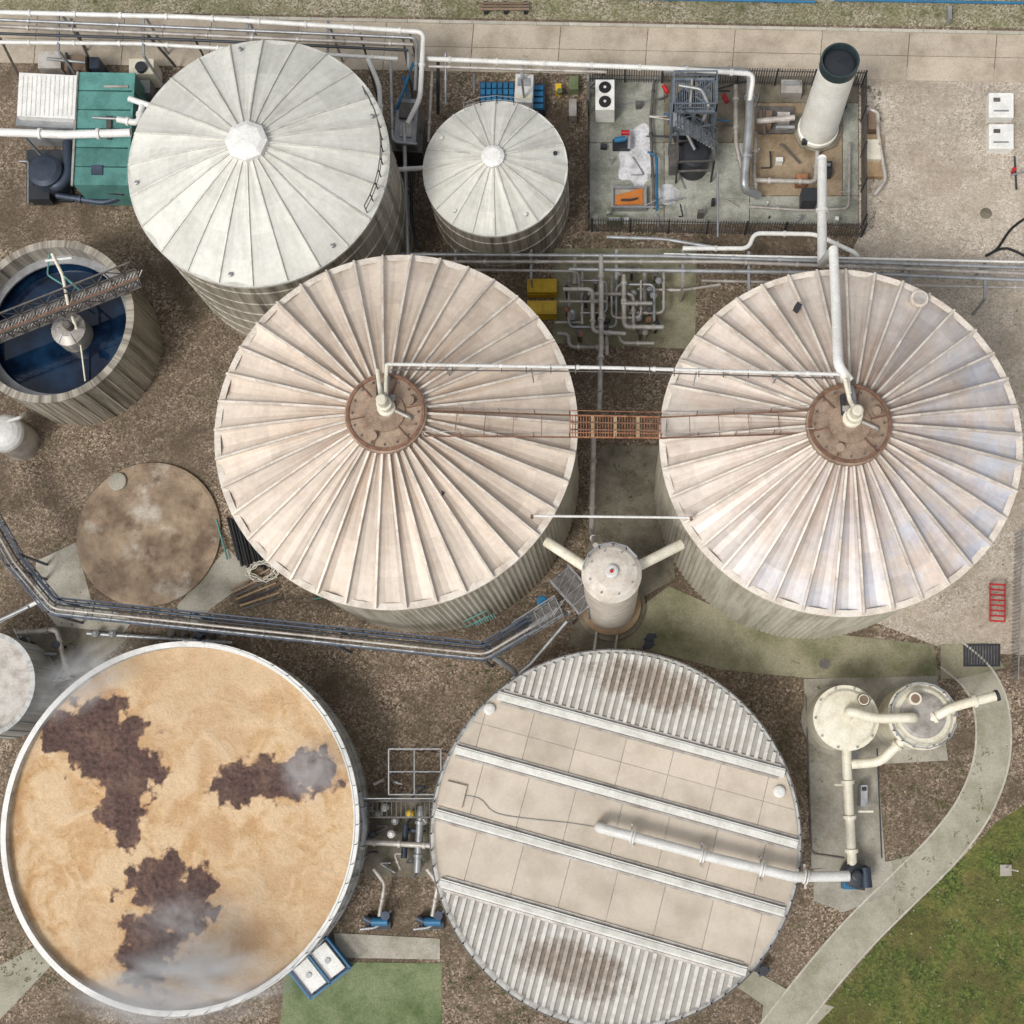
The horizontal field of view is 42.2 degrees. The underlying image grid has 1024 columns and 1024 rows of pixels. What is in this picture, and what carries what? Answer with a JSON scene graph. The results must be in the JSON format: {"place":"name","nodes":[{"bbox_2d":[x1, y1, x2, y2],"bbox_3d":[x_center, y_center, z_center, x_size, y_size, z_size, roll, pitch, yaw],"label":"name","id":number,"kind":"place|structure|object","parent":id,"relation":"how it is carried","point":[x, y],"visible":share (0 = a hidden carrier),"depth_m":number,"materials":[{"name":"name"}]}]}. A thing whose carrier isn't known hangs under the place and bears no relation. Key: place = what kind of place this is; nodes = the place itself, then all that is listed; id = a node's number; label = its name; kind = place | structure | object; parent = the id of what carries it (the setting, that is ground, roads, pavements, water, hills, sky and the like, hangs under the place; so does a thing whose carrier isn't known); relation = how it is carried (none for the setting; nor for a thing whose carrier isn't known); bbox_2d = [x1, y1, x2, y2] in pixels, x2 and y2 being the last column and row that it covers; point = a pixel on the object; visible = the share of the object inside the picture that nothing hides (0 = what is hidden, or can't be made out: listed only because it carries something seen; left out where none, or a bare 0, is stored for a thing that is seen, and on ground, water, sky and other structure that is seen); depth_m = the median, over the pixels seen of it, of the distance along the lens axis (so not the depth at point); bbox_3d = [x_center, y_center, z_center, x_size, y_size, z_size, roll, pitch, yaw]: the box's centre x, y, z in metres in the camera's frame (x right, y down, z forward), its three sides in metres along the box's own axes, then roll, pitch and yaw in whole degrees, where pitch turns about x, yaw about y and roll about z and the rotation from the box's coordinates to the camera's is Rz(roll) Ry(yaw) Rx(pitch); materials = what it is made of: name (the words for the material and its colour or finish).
{"place":"outdoors","nodes":[
{"label":"outdoors","id":0,"kind":"place"},
{"bbox_2d":[0,947,49,1018],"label":"corner path","id":1,"kind":"structure","parent":0,"point":[13,991],"depth_m":84.22,"materials":[{"name":"concrete"}]},
{"bbox_2d":[0,11,1023,1023],"bbox_3d":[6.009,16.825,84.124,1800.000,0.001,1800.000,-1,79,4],"label":"ground","id":2,"kind":"structure","parent":0,"point":[198,356],"depth_m":87.94,"materials":[{"name":"gravel"}]},
{"bbox_2d":[0,412,39,460],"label":"dome vent tank","id":3,"kind":"object","parent":2,"relation":"on","point":[19,440],"visible":1,"depth_m":88.53,"materials":[{"name":"metal"}]},
{"bbox_2d":[0,633,59,739],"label":"clarifier tank","id":4,"kind":"object","parent":2,"relation":"on","point":[28,691],"visible":0.94,"depth_m":84.92,"materials":[{"name":"metal"}]},
{"bbox_2d":[16,72,76,147],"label":"white container","id":5,"kind":"object","parent":2,"relation":"on","point":[46,101],"visible":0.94,"depth_m":92.39,"materials":[{"name":"metal"}]},
{"bbox_2d":[19,140,123,204],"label":"blower unit","id":6,"kind":"object","parent":2,"relation":"on","point":[48,177],"visible":0.94,"depth_m":93.05,"materials":[{"name":"grey metal"}]},
{"bbox_2d":[0,96,149,155],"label":"inlet pipe","id":7,"kind":"object","parent":2,"relation":"on","point":[96,133],"visible":0.9,"depth_m":90.50,"materials":[{"name":"metal"}]},
{"bbox_2d":[18,625,132,685],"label":"concrete pad","id":8,"kind":"object","parent":2,"relation":"on","point":[89,653],"visible":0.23,"depth_m":88.10,"materials":[{"name":"concrete"}]},
{"bbox_2d":[13,627,75,686],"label":"valve pipework","id":9,"kind":"object","parent":8,"relation":"on","point":[63,673],"visible":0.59,"depth_m":86.76,"materials":[{"name":"metal"}]},
{"bbox_2d":[0,240,162,425],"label":"open sludge tank","id":10,"kind":"object","parent":2,"relation":"on","point":[119,339],"visible":0.87,"depth_m":88.46,"materials":[{"name":"concrete"}]},
{"bbox_2d":[0,253,141,380],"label":"tank gantry bridge","id":11,"kind":"structure","parent":10,"relation":"on","point":[70,306],"depth_m":86.07,"materials":[{"name":"grey metal"}]},
{"bbox_2d":[34,543,129,632],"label":"concrete pad","id":12,"kind":"object","parent":2,"relation":"on","point":[61,569],"visible":0.61,"depth_m":89.03,"materials":[{"name":"grey concrete"}]},
{"bbox_2d":[38,51,161,101],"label":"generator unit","id":13,"kind":"object","parent":2,"relation":"on","point":[51,62],"visible":0.73,"depth_m":94.44,"materials":[{"name":"metal"}]},
{"bbox_2d":[71,71,149,205],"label":"teal roof container","id":14,"kind":"object","parent":2,"relation":"on","point":[99,169],"visible":0.85,"depth_m":91.88,"materials":[{"name":"metal"}]},
{"bbox_2d":[77,463,220,606],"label":"buried chamber lid","id":15,"kind":"object","parent":2,"relation":"on","point":[148,534],"visible":1,"depth_m":88.97,"materials":[{"name":"concrete"}]},
{"bbox_2d":[87,630,232,644],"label":"pipe","id":16,"kind":"object","parent":2,"relation":"on","point":[171,634],"visible":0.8,"depth_m":87.35,"materials":[{"name":"metal"}]},
{"bbox_2d":[0,641,370,1018],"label":"foam aeration tank","id":17,"kind":"object","parent":2,"relation":"on","point":[351,759],"visible":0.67,"depth_m":81.35,"materials":[{"name":"white paint"}]},
{"bbox_2d":[10,647,353,1008],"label":"foam surface","id":18,"kind":"object","parent":17,"relation":"on","point":[181,826],"visible":1,"depth_m":81.34,"materials":[{"name":"beige liquid"}]},
{"bbox_2d":[177,548,254,626],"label":"concrete pad","id":19,"kind":"object","parent":2,"relation":"on","point":[211,589],"visible":0.77,"depth_m":88.30,"materials":[{"name":"concrete"}]},
{"bbox_2d":[226,517,265,570],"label":"black pipe stack","id":20,"kind":"object","parent":19,"relation":"on","point":[235,530],"visible":0.61,"depth_m":88.44,"materials":[{"name":"plastic"}]},
{"bbox_2d":[230,568,281,609],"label":"timber stack","id":21,"kind":"object","parent":19,"relation":"on","point":[255,591],"visible":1,"depth_m":87.84,"materials":[{"name":"brown wood"}]},
{"bbox_2d":[245,560,279,582],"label":"rubber hose coil","id":22,"kind":"object","parent":2,"relation":"on","point":[250,573],"visible":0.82,"depth_m":87.83,"materials":[{"name":"rubber"}]},
{"bbox_2d":[128,40,414,336],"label":"storage tank","id":23,"kind":"object","parent":2,"relation":"on","point":[264,176],"visible":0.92,"depth_m":79.83,"materials":[{"name":"metal"}]},
{"bbox_2d":[0,513,567,679],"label":"pipe bridge","id":24,"kind":"structure","parent":2,"relation":"on","point":[343,632],"depth_m":82.69,"materials":[{"name":"metal"}]},
{"bbox_2d":[280,962,441,1023],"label":"mossy slab","id":25,"kind":"structure","parent":2,"relation":"on","point":[352,999],"depth_m":82.50,"materials":[{"name":"concrete"}]},
{"bbox_2d":[289,935,352,999],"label":"chemical tote","id":26,"kind":"object","parent":25,"relation":"on","point":[325,964],"visible":0.88,"depth_m":81.82,"materials":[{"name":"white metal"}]},
{"bbox_2d":[360,867,390,930],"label":"blue pump","id":27,"kind":"object","parent":2,"relation":"on","point":[380,920],"visible":1,"depth_m":82.57,"materials":[{"name":"paint"}]},
{"bbox_2d":[0,9,754,172],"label":"pipe rack","id":28,"kind":"object","parent":2,"relation":"on","point":[327,25],"visible":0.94,"depth_m":89.78,"materials":[{"name":"white metal"}]},
{"bbox_2d":[0,18,413,101],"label":"pipe rack frame","id":29,"kind":"object","parent":28,"relation":"attached to","point":[159,48],"visible":0.63,"depth_m":92.89,"materials":[{"name":"metal"}]},
{"bbox_2d":[334,933,439,959],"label":"loading slab","id":30,"kind":"structure","parent":2,"relation":"on","point":[376,946],"depth_m":82.98,"materials":[{"name":"concrete"}]},
{"bbox_2d":[214,254,578,632],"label":"digester tank","id":31,"kind":"object","parent":2,"relation":"on","point":[337,471],"visible":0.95,"depth_m":73.56,"materials":[{"name":"metal"}]},
{"bbox_2d":[384,362,851,394],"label":"gas pipe","id":32,"kind":"object","parent":31,"relation":"attached to","point":[624,368],"visible":1,"depth_m":70.97,"materials":[{"name":"white metal"}]},
{"bbox_2d":[422,405,814,438],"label":"rusty walkway bridge","id":33,"kind":"structure","parent":31,"relation":"attached to","point":[637,430],"depth_m":72.75,"materials":[{"name":"metal"}]},
{"bbox_2d":[364,793,433,876],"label":"pump slab","id":34,"kind":"structure","parent":2,"relation":"on","point":[384,854],"depth_m":84.23,"materials":[{"name":"concrete"}]},
{"bbox_2d":[357,748,446,877],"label":"dosing pump frame","id":35,"kind":"object","parent":34,"relation":"on","point":[419,844],"visible":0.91,"depth_m":82.63,"materials":[{"name":"metal"}]},
{"bbox_2d":[389,62,427,165],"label":"motor control unit","id":36,"kind":"object","parent":2,"relation":"on","point":[415,131],"visible":0.81,"depth_m":90.75,"materials":[{"name":"metal"}]},
{"bbox_2d":[413,867,443,930],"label":"blue pump","id":37,"kind":"object","parent":2,"relation":"on","point":[434,920],"visible":0.89,"depth_m":82.36,"materials":[{"name":"paint"}]},
{"bbox_2d":[192,632,770,976],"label":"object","id":38,"kind":"structure","parent":2,"relation":"on","point":[649,643],"depth_m":84.59,"materials":[{"name":"metal"}]},
{"bbox_2d":[423,95,569,272],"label":"storage tank","id":39,"kind":"object","parent":2,"relation":"on","point":[495,176],"visible":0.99,"depth_m":85.22,"materials":[{"name":"metal"}]},
{"bbox_2d":[0,0,1022,1023],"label":"weed tufts","id":40,"kind":"object","parent":2,"relation":"on","point":[657,603],"visible":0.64,"depth_m":83.58,"materials":[{"name":"green plant"}]},
{"bbox_2d":[0,76,1023,1023],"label":"loose stones","id":41,"kind":"object","parent":2,"relation":"on","point":[566,604],"visible":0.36,"depth_m":86.40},
{"bbox_2d":[480,82,545,115],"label":"blue pallet tanks","id":42,"kind":"object","parent":2,"relation":"on","point":[506,89],"visible":0.78,"depth_m":92.75,"materials":[{"name":"blue plastic"}]},
{"bbox_2d":[514,74,534,108],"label":"dosing cabinet","id":43,"kind":"object","parent":2,"relation":"on","point":[528,81],"visible":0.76,"depth_m":91.54,"materials":[{"name":"metal"}]},
{"bbox_2d":[511,564,589,642],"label":"access stairs","id":44,"kind":"structure","parent":2,"relation":"on","point":[567,585],"depth_m":79.76,"materials":[{"name":"metal"}]},
{"bbox_2d":[569,76,578,121],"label":"pump unit","id":45,"kind":"object","parent":2,"relation":"on","point":[573,85],"visible":1,"depth_m":92.73,"materials":[{"name":"metal"}]},
{"bbox_2d":[587,100,588,227],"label":"palisade fence","id":46,"kind":"object","parent":2,"relation":"on","point":[587,163],"visible":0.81,"depth_m":90.28,"materials":[{"name":"grey metal"}]},
{"bbox_2d":[569,616,632,649],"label":"sump slab","id":47,"kind":"structure","parent":2,"relation":"on","point":[581,637],"depth_m":85.88,"materials":[{"name":"concrete"}]},
{"bbox_2d":[543,537,684,649],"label":"separator column","id":48,"kind":"structure","parent":2,"relation":"on","point":[611,574],"depth_m":73.12,"materials":[{"name":"metal"}]},
{"bbox_2d":[205,15,1023,34],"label":"road kerb","id":49,"kind":"structure","parent":2,"relation":"on","point":[642,25],"depth_m":94.09,"materials":[{"name":"concrete"}]},
{"bbox_2d":[429,649,801,1023],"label":"covered flat tank","id":50,"kind":"object","parent":2,"relation":"on","point":[554,903],"visible":0.99,"depth_m":78.30,"materials":[{"name":"white paint"}]},
{"bbox_2d":[594,822,850,888],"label":"odour extraction pipe","id":51,"kind":"object","parent":50,"relation":"on","point":[805,876],"visible":1,"depth_m":76.20,"materials":[{"name":"grey metal"}]},
{"bbox_2d":[554,248,696,348],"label":"concrete pad","id":52,"kind":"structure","parent":2,"relation":"on","point":[678,316],"depth_m":90.16,"materials":[{"name":"concrete"}]},
{"bbox_2d":[527,279,556,297],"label":"yellow valve cabinet","id":53,"kind":"object","parent":52,"relation":"on","point":[544,288],"visible":0.95,"depth_m":89.59,"materials":[{"name":"metal"}]},
{"bbox_2d":[527,301,556,319],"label":"yellow valve cabinet","id":54,"kind":"object","parent":52,"relation":"on","point":[544,310],"visible":0.73,"depth_m":89.27,"materials":[{"name":"metal"}]},
{"bbox_2d":[555,257,720,355],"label":"valve manifold","id":55,"kind":"object","parent":52,"relation":"on","point":[647,308],"visible":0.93,"depth_m":88.22,"materials":[{"name":"metal"}]},
{"bbox_2d":[587,446,674,595],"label":"alley slab","id":56,"kind":"structure","parent":2,"relation":"on","point":[612,499],"depth_m":87.43,"materials":[{"name":"concrete"}]},
{"bbox_2d":[399,123,1023,547],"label":"pipe rack","id":57,"kind":"object","parent":2,"relation":"on","point":[749,259],"visible":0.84,"depth_m":86.85,"materials":[{"name":"metal"}]},
{"bbox_2d":[590,76,857,223],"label":"compound slab","id":58,"kind":"structure","parent":2,"relation":"on","point":[702,193],"depth_m":91.59,"materials":[{"name":"grey concrete"}]},
{"bbox_2d":[618,586,938,678],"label":"tank apron","id":59,"kind":"object","parent":2,"relation":"on","point":[719,640],"visible":0.82,"depth_m":84.94,"materials":[{"name":"concrete"}]},
{"bbox_2d":[654,268,1022,638],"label":"digester tank","id":60,"kind":"object","parent":2,"relation":"on","point":[887,487],"visible":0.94,"depth_m":71.69,"materials":[{"name":"metal"}]},
{"bbox_2d":[530,514,693,520],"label":"gas pipe","id":61,"kind":"object","parent":60,"relation":"attached to","point":[690,518],"visible":1,"depth_m":72.10,"materials":[{"name":"metal"}]},
{"bbox_2d":[908,290,928,308],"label":"roof hatch","id":62,"kind":"object","parent":60,"relation":"on","point":[918,299],"visible":1,"depth_m":73.53,"materials":[{"name":"metal"}]},
{"bbox_2d":[801,685,878,754],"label":"carbon filter vessel","id":63,"kind":"object","parent":2,"relation":"on","point":[832,730],"visible":0.88,"depth_m":80.00,"materials":[{"name":"beige paint"}]},
{"bbox_2d":[813,861,896,911],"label":"valve slab","id":64,"kind":"structure","parent":2,"relation":"on","point":[834,895],"depth_m":81.70,"materials":[{"name":"concrete"}]},
{"bbox_2d":[840,862,871,890],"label":"extraction fan","id":65,"kind":"object","parent":64,"relation":"on","point":[860,877],"visible":0.9,"depth_m":80.19},
{"bbox_2d":[804,676,947,867],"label":"filter slab","id":66,"kind":"structure","parent":2,"relation":"on","point":[828,825],"depth_m":82.89,"materials":[{"name":"concrete"}]},
{"bbox_2d":[852,751,867,805],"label":"control box","id":67,"kind":"object","parent":66,"relation":"on","point":[862,795],"visible":0.82,"depth_m":81.81,"materials":[{"name":"metal"}]},
{"bbox_2d":[805,690,1000,865],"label":"cream duct","id":68,"kind":"object","parent":66,"relation":"on","point":[849,763],"visible":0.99,"depth_m":80.37,"materials":[{"name":"metal"}]},
{"bbox_2d":[759,641,1011,1023],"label":"curved footpath","id":69,"kind":"structure","parent":2,"relation":"on","point":[857,934],"depth_m":81.68,"materials":[{"name":"concrete"}]},
{"bbox_2d":[875,682,957,754],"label":"carbon filter vessel","id":70,"kind":"object","parent":2,"relation":"on","point":[924,732],"visible":0.9,"depth_m":79.56,"materials":[{"name":"beige paint"}]},
{"bbox_2d":[842,69,1023,654],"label":"gravel yard","id":71,"kind":"structure","parent":2,"relation":"on","point":[942,218],"depth_m":89.68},
{"bbox_2d":[863,107,886,195],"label":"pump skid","id":72,"kind":"object","parent":71,"relation":"on","point":[876,167],"visible":0.92,"depth_m":90.31,"materials":[{"name":"beige metal"}]},
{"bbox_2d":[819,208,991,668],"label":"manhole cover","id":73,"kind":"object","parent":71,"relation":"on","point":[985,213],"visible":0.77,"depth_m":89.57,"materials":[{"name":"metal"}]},
{"bbox_2d":[989,583,1005,621],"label":"barrier fence","id":74,"kind":"object","parent":71,"relation":"on","point":[1004,601],"visible":1,"depth_m":83.60,"materials":[{"name":"red plastic"}]},
{"bbox_2d":[986,124,1013,153],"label":"rooflight vent","id":75,"kind":"object","parent":71,"relation":"on","point":[999,138],"visible":1,"depth_m":89.91,"materials":[{"name":"white paint"}]},
{"bbox_2d":[986,93,1013,122],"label":"rooflight vent","id":76,"kind":"object","parent":71,"relation":"on","point":[999,107],"visible":1,"depth_m":90.35,"materials":[{"name":"white paint"}]},
{"bbox_2d":[985,218,1023,256],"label":"air hose","id":77,"kind":"object","parent":71,"relation":"on","point":[997,248],"visible":1,"depth_m":88.98,"materials":[{"name":"black rubber"}]},
{"bbox_2d":[1010,531,1022,680],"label":"boundary fence","id":78,"kind":"object","parent":71,"relation":"on","point":[1019,611],"visible":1,"depth_m":83.39,"materials":[{"name":"metal"}]},
{"bbox_2d":[940,643,1004,678],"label":"mossy apron","id":79,"kind":"object","parent":2,"relation":"on","point":[951,658],"visible":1,"depth_m":83.94,"materials":[{"name":"concrete"}]},
{"bbox_2d":[963,644,999,666],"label":"drain cover","id":80,"kind":"object","parent":2,"relation":"on","point":[989,654],"visible":1,"depth_m":83.91,"materials":[{"name":"metal"}]},
{"bbox_2d":[0,15,1023,82],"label":"service road","id":81,"kind":"structure","parent":0,"point":[964,60],"depth_m":93.89,"materials":[{"name":"concrete"}]},
{"bbox_2d":[0,0,1023,28],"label":"roadside verge","id":82,"kind":"structure","parent":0,"point":[970,15],"depth_m":94.50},
{"bbox_2d":[479,1,528,14],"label":"bench seat","id":83,"kind":"object","parent":82,"relation":"on","point":[505,6],"visible":1,"depth_m":94.72,"materials":[{"name":"wood"}]},
{"bbox_2d":[618,123,680,204],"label":"lime spill","id":84,"kind":"object","parent":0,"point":[639,149],"visible":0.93,"depth_m":92.07,"materials":[{"name":"white"}]},
{"bbox_2d":[591,65,850,236],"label":"compound pipework","id":85,"kind":"object","parent":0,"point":[744,158],"visible":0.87,"depth_m":89.96,"materials":[{"name":"grey metal"}]},
{"bbox_2d":[595,80,613,121],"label":"air conditioning unit","id":86,"kind":"object","parent":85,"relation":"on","point":[604,100],"visible":1,"depth_m":91.27,"materials":[{"name":"white paint"}]},
{"bbox_2d":[607,215,621,226],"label":"equipment cabinet","id":87,"kind":"object","parent":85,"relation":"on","point":[615,217],"visible":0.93,"depth_m":90.24,"materials":[{"name":"metal"}]},
{"bbox_2d":[612,130,631,150],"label":"pump set","id":88,"kind":"object","parent":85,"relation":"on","point":[621,143],"visible":1,"depth_m":91.70,"materials":[{"name":"metal"}]},
{"bbox_2d":[611,185,646,211],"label":"sludge skip","id":89,"kind":"object","parent":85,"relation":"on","point":[619,192],"visible":1,"depth_m":91.13,"materials":[{"name":"metal"}]},
{"bbox_2d":[669,131,714,183],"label":"black process tank","id":90,"kind":"object","parent":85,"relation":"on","point":[690,162],"visible":0.83,"depth_m":89.59,"materials":[{"name":"metal"}]},
{"bbox_2d":[668,70,717,154],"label":"steel process tower","id":91,"kind":"structure","parent":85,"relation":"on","point":[691,111],"depth_m":86.51,"materials":[{"name":"grey metal"}]},
{"bbox_2d":[754,106,816,208],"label":"compressor skid","id":92,"kind":"object","parent":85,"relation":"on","point":[774,119],"visible":0.97,"depth_m":90.68,"materials":[{"name":"grey metal"}]},
{"bbox_2d":[779,80,801,99],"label":"equipment cabinet","id":93,"kind":"object","parent":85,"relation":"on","point":[790,89],"visible":1,"depth_m":91.40,"materials":[{"name":"metal"}]},
{"bbox_2d":[793,42,859,152],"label":"chimney stack","id":94,"kind":"object","parent":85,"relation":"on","point":[818,126],"visible":1,"depth_m":85.69,"materials":[{"name":"metal"}]},
{"bbox_2d":[815,155,852,380],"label":"gas riser pipe","id":95,"kind":"object","parent":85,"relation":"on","point":[825,256],"visible":0.98,"depth_m":73.60,"materials":[{"name":"white metal"}]},
{"bbox_2d":[585,67,867,237],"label":"palisade fence","id":96,"kind":"object","parent":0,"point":[863,226],"visible":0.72,"depth_m":90.15,"materials":[{"name":"grey metal"}]},
{"bbox_2d":[738,972,833,1023],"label":"side path","id":97,"kind":"structure","parent":0,"point":[766,993],"depth_m":80.92,"materials":[{"name":"concrete"}]},
{"bbox_2d":[666,0,1023,3],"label":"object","id":98,"kind":"structure","parent":0,"point":[913,1],"depth_m":92.84,"materials":[{"name":"paint"}]},
{"bbox_2d":[818,805,1023,1023],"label":"lawn","id":99,"kind":"structure","parent":0,"point":[877,971],"depth_m":80.66,"materials":[{"name":"green plant"}]},
{"bbox_2d":[1000,865,1017,875],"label":"sample point post","id":100,"kind":"object","parent":99,"relation":"on","point":[1006,870],"visible":1,"depth_m":81.23,"materials":[{"name":"concrete"}]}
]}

